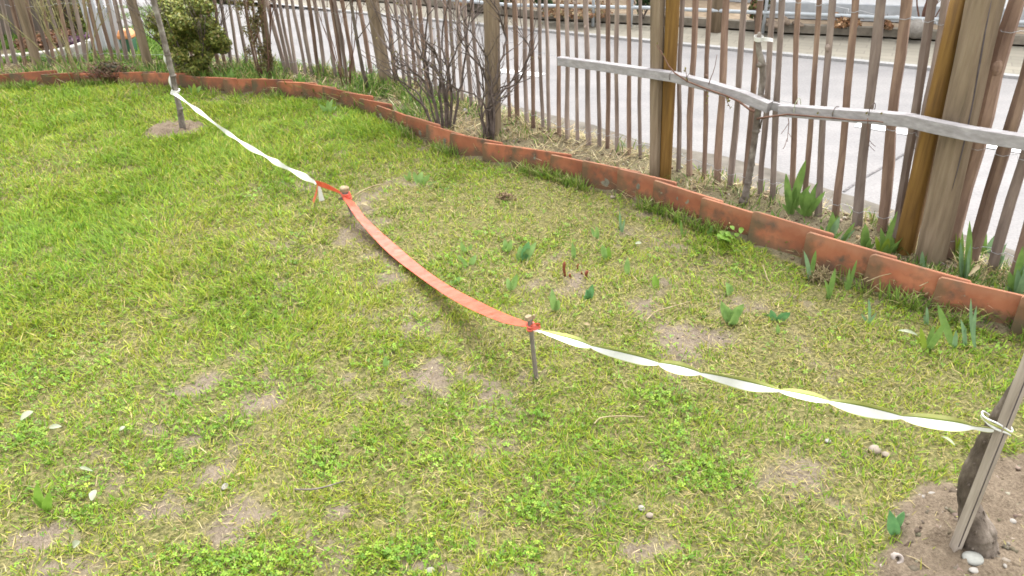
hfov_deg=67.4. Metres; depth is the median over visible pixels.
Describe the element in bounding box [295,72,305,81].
iris plant
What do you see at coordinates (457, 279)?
tulip plant
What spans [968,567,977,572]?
stone
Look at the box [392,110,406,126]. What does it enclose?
edging tile
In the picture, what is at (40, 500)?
tulip plant
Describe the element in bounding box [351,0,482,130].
bare shrub
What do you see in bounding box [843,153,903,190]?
road joint
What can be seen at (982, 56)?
picket fence
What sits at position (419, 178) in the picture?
tulip plant
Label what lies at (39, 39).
brown shrub
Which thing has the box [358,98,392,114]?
edging tile
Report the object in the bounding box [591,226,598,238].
tulip plant
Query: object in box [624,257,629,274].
tulip plant
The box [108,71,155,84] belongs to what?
edging tile
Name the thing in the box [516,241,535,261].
tulip plant
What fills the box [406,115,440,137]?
edging tile
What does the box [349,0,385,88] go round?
bare sapling
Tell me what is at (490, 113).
bare shrub
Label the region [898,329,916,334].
fallen leaf
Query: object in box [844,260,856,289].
iris plant
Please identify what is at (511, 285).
tulip plant
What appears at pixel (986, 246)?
iris plant
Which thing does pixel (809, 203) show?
iris plant
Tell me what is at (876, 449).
stone
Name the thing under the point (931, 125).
espalier trellis
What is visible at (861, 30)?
kerb
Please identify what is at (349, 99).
edging tile
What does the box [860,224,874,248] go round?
iris plant
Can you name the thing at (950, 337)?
iris plant
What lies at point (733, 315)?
tulip plant
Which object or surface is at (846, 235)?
iris plant
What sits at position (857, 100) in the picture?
road
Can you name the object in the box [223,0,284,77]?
dry conifer
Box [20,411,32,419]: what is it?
fallen leaf
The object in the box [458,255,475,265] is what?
tulip plant
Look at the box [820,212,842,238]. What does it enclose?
iris plant
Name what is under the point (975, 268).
fallen leaf
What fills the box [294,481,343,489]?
dry stalk
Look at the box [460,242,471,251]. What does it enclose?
tulip plant
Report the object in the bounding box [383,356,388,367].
tulip plant
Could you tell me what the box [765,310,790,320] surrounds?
tulip plant
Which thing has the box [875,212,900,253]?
iris plant
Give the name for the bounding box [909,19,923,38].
boulder
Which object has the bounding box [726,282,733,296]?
tulip plant
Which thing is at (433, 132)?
edging tile
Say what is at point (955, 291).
edging tile
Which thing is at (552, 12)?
strip bush
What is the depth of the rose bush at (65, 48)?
5.70 m
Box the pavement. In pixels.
[209,0,1023,73]
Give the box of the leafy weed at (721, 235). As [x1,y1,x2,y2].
[717,226,743,242]
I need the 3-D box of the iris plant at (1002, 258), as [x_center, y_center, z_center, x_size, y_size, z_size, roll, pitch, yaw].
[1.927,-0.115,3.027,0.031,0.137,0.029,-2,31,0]
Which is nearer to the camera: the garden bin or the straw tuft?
the straw tuft
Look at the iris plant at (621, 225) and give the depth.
3.48 m
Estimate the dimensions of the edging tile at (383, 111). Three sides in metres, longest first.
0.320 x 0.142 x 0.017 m
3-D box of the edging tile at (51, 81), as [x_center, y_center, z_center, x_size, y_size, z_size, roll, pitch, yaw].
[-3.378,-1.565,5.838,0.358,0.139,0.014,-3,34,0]
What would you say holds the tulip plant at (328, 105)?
on the ground at (944, 558)
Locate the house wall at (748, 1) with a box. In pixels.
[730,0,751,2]
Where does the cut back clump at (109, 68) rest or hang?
on the ground at (944, 558)
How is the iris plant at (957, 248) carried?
on the ground at (944, 558)
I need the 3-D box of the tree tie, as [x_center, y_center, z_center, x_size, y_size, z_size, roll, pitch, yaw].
[1.066,-1.060,3.260,0.079,0.026,0.040,-2,31,0]
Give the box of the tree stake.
[949,354,1023,551]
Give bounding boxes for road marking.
[500,69,544,76]
[855,123,1020,152]
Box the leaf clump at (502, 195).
[495,190,516,200]
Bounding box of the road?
[94,0,1023,250]
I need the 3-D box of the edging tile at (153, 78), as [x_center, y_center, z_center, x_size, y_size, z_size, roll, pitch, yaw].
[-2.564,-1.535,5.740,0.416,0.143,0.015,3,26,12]
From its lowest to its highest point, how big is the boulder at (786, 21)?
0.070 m
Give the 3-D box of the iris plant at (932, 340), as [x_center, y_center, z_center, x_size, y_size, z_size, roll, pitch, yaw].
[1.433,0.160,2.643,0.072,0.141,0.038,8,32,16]
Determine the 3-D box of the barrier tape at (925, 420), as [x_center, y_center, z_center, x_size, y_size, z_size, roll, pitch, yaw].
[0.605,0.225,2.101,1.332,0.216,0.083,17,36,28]
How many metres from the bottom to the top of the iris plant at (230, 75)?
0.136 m
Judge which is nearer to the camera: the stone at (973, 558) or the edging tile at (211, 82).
the stone at (973, 558)
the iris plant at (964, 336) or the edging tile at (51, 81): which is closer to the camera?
the iris plant at (964, 336)
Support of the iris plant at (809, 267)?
on the ground at (944, 558)
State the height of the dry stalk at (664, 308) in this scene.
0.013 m
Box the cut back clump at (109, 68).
[79,59,138,83]
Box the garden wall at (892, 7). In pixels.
[766,0,1023,26]
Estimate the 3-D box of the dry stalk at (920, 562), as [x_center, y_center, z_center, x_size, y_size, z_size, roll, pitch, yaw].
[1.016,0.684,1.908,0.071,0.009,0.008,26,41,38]
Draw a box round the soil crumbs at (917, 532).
[7,130,1023,575]
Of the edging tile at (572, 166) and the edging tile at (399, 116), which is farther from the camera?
the edging tile at (399, 116)
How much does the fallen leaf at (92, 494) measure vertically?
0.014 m
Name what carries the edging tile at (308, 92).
on the ground at (944, 558)
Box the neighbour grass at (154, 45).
[0,1,220,63]
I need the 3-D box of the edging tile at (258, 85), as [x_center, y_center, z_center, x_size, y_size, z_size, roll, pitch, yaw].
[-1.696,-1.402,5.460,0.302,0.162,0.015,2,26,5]
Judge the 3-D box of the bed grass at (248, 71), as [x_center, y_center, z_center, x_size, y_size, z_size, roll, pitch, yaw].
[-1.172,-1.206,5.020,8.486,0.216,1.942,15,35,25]
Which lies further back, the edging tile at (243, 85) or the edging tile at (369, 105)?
the edging tile at (243, 85)
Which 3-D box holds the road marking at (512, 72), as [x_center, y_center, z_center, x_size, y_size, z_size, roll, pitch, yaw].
[0.046,-1.631,5.809,0.407,0.001,0.100,13,34,23]
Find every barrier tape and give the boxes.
[163,56,315,184]
[313,180,540,331]
[534,329,1022,437]
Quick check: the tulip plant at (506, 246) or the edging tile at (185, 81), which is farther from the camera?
the edging tile at (185, 81)
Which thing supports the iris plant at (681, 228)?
on the ground at (944, 558)
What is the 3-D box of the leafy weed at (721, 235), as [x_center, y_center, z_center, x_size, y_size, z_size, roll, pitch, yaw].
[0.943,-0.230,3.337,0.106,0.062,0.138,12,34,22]
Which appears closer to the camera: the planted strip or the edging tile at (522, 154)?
the edging tile at (522, 154)
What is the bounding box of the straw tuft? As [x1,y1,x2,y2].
[797,263,844,288]
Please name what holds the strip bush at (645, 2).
on the planted strip
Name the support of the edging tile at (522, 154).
on the ground at (944, 558)
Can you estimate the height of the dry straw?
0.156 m
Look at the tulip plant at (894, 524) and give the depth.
1.98 m
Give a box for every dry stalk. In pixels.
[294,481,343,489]
[355,183,390,195]
[594,415,643,423]
[645,301,690,320]
[906,555,935,572]
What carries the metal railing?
on the pavement
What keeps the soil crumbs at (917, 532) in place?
on the ground at (944, 558)
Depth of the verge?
4.05 m
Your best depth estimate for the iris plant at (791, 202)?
3.51 m
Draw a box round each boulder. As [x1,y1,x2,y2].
[765,20,777,27]
[784,16,789,25]
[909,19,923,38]
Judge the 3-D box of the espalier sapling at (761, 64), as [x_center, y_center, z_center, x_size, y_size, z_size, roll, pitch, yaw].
[1.077,-0.697,3.395,0.154,0.813,1.100,-24,38,-32]
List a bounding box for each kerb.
[237,0,1019,78]
[361,0,1023,44]
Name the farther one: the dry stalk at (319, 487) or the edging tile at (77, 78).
the edging tile at (77, 78)
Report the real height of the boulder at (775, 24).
0.048 m
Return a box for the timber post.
[711,0,722,32]
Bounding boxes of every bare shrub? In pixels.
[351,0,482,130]
[396,0,541,140]
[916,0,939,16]
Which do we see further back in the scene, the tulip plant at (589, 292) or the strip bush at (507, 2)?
the strip bush at (507, 2)
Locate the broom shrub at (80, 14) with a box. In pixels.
[38,0,87,33]
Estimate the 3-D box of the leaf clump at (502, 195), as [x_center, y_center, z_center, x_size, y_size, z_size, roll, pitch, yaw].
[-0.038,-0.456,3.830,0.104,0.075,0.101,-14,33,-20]
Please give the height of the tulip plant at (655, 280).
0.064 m
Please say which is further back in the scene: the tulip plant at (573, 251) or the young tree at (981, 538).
the tulip plant at (573, 251)
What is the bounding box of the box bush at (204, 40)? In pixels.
[111,0,236,76]
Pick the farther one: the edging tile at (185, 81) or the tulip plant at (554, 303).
the edging tile at (185, 81)
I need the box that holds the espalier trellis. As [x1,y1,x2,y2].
[557,0,1023,255]
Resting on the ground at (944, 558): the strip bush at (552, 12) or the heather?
the heather
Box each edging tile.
[0,74,10,85]
[9,70,56,84]
[41,72,88,85]
[74,73,107,84]
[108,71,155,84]
[142,73,191,85]
[178,75,201,87]
[200,77,237,90]
[223,78,265,94]
[251,79,292,94]
[277,81,316,96]
[301,83,336,98]
[322,86,356,102]
[340,92,373,108]
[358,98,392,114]
[376,105,393,120]
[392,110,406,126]
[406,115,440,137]
[426,124,465,155]
[449,133,502,155]
[482,142,530,162]
[512,147,571,169]
[550,154,583,178]
[582,160,640,189]
[616,168,676,200]
[652,180,723,218]
[698,197,752,235]
[746,211,833,257]
[801,232,896,278]
[861,254,971,299]
[929,277,1023,323]
[1009,296,1023,334]
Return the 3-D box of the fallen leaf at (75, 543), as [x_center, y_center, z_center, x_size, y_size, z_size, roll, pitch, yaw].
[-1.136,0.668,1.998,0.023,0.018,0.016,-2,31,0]
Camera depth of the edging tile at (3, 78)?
5.83 m
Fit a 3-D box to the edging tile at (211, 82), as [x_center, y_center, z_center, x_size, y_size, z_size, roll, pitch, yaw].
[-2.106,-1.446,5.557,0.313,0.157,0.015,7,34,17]
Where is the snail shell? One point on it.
(894, 555)
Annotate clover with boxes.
[0,132,1023,575]
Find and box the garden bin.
[117,28,137,52]
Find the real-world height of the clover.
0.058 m
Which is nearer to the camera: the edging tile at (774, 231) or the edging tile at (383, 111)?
the edging tile at (774, 231)
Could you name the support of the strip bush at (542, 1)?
on the planted strip
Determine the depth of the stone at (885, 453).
2.23 m
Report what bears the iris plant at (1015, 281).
on the ground at (944, 558)
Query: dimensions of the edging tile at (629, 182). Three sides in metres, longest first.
0.324 x 0.194 x 0.017 m
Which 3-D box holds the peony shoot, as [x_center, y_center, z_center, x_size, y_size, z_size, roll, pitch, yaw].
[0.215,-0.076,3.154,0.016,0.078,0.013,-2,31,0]
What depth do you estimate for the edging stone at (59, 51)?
6.57 m
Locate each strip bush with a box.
[500,0,511,9]
[534,0,552,14]
[541,0,612,19]
[634,0,649,18]
[748,0,770,21]
[827,10,863,28]
[883,14,893,30]
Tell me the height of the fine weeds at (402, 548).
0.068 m
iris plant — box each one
[188,84,205,94]
[228,68,236,77]
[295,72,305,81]
[619,211,624,231]
[680,221,685,235]
[706,225,712,234]
[782,160,810,214]
[796,182,824,216]
[804,251,815,279]
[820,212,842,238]
[824,269,835,298]
[840,222,854,240]
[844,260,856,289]
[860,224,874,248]
[861,299,876,323]
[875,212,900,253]
[890,237,901,252]
[917,322,944,350]
[920,251,928,267]
[923,307,928,324]
[937,304,957,347]
[954,235,964,259]
[959,221,974,278]
[961,320,966,346]
[969,300,976,347]
[981,234,993,253]
[998,243,1006,268]
[1005,246,1023,293]
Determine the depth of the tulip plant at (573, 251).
3.27 m
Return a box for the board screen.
[0,0,77,37]
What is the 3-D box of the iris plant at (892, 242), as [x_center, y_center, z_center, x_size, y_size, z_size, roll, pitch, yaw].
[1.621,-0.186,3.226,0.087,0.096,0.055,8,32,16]
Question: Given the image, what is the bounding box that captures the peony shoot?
[562,261,565,276]
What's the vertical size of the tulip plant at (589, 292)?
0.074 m
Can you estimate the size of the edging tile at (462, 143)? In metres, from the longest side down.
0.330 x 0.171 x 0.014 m
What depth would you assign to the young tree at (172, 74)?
4.66 m
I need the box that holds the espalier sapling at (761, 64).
[657,32,882,205]
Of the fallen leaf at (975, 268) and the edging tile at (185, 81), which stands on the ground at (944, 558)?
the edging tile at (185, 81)
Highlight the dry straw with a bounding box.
[0,56,1023,315]
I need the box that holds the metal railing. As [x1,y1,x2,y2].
[442,0,1023,33]
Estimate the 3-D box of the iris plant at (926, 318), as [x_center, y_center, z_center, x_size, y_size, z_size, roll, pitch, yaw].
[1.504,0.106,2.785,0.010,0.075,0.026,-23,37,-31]
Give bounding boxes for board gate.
[78,0,122,51]
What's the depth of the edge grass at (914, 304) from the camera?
3.66 m
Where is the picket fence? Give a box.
[0,0,1023,274]
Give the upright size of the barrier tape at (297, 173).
0.377 m
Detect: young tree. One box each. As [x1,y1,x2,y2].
[151,0,185,129]
[956,378,1013,558]
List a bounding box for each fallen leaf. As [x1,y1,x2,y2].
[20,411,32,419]
[49,424,61,428]
[72,540,79,547]
[80,466,91,470]
[89,490,96,500]
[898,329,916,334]
[968,265,979,275]
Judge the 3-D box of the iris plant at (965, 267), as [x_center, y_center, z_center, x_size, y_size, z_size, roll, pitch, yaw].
[1.725,-0.122,2.918,0.068,0.264,0.050,23,39,35]
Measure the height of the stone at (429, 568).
0.012 m
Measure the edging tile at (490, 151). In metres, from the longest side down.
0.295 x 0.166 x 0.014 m
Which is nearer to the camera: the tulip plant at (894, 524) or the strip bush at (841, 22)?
the tulip plant at (894, 524)
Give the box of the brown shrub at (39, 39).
[13,27,75,50]
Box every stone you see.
[49,47,67,57]
[70,42,91,58]
[221,483,227,489]
[426,567,434,573]
[646,512,652,517]
[868,445,880,454]
[881,451,889,456]
[962,551,983,565]
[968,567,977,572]
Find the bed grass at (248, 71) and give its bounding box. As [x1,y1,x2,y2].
[0,47,1023,328]
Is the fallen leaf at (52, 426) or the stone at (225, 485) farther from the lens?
the fallen leaf at (52, 426)
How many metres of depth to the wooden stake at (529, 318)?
2.52 m
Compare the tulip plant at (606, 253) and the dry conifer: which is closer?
the tulip plant at (606, 253)
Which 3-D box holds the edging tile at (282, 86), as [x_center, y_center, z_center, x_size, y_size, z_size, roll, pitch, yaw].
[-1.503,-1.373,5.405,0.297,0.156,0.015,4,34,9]
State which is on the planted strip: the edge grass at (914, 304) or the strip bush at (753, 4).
the strip bush at (753, 4)
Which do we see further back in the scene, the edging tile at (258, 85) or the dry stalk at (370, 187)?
the edging tile at (258, 85)
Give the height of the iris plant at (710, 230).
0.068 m
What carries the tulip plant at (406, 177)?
on the ground at (944, 558)
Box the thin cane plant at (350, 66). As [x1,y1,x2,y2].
[312,0,365,85]
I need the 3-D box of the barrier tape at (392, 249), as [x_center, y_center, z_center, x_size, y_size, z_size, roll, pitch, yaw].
[-0.432,-0.173,3.180,0.103,0.228,1.852,-21,36,-29]
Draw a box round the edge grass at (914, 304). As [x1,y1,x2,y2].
[0,76,1023,345]
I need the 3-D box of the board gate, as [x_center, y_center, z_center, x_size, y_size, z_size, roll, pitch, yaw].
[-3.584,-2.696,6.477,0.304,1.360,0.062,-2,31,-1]
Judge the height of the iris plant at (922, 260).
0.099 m
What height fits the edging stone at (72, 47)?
0.120 m
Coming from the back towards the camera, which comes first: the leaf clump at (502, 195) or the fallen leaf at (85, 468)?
the leaf clump at (502, 195)
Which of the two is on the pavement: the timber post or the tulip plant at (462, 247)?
the timber post
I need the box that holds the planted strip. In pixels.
[507,0,1023,33]
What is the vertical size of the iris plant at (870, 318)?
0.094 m
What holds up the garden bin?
on the ground at (944, 558)
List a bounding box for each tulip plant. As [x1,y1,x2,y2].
[31,483,51,510]
[319,99,336,111]
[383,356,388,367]
[403,170,410,180]
[413,171,434,184]
[450,276,459,284]
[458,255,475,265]
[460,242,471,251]
[502,239,511,251]
[506,274,517,290]
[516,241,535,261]
[550,288,559,311]
[571,242,575,258]
[584,284,593,299]
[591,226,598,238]
[601,245,610,259]
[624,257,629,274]
[652,274,658,288]
[720,301,743,324]
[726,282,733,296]
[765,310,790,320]
[887,510,904,534]
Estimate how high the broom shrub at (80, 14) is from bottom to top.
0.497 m
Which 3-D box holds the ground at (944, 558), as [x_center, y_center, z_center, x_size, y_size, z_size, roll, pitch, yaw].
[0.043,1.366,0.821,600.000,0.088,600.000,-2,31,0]
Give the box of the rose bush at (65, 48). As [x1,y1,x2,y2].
[0,0,109,82]
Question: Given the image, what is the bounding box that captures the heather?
[56,28,89,47]
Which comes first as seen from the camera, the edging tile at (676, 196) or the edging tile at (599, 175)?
the edging tile at (676, 196)
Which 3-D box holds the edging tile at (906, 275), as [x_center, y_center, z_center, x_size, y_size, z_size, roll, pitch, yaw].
[1.524,0.008,2.920,0.355,0.202,0.014,22,34,32]
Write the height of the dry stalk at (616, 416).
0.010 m
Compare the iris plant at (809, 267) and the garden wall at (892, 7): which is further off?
the garden wall at (892, 7)
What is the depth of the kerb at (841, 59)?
6.28 m
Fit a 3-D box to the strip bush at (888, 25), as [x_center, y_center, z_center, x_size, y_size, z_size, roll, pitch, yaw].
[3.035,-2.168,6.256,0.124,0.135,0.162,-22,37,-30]
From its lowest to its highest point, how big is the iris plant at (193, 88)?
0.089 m
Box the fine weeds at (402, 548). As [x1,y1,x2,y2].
[0,128,1023,575]
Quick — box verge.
[219,54,1014,271]
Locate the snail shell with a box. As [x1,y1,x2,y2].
[891,552,903,563]
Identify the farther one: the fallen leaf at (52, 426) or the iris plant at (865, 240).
the iris plant at (865, 240)
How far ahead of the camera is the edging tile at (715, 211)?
3.41 m
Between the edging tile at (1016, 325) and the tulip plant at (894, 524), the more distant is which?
the edging tile at (1016, 325)
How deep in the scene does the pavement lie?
6.38 m
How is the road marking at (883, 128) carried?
on the road
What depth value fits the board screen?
7.34 m
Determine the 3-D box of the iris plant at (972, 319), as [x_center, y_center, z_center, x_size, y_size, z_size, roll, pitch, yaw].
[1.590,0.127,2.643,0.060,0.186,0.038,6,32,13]
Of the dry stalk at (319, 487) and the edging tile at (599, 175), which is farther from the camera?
the edging tile at (599, 175)
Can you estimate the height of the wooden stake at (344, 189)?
0.210 m
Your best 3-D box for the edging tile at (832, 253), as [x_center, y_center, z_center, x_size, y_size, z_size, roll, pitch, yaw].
[1.339,-0.087,3.082,0.353,0.204,0.014,23,37,35]
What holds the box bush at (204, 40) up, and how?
on the ground at (944, 558)
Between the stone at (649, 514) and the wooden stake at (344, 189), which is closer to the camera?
the stone at (649, 514)
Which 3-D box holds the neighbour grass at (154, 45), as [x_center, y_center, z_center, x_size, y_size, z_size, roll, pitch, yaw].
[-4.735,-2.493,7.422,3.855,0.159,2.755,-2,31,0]
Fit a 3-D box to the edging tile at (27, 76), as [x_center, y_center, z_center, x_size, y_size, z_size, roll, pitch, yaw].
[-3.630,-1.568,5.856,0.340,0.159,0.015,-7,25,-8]
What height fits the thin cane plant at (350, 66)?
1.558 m
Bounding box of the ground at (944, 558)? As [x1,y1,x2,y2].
[0,0,1023,575]
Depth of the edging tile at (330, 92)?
5.22 m

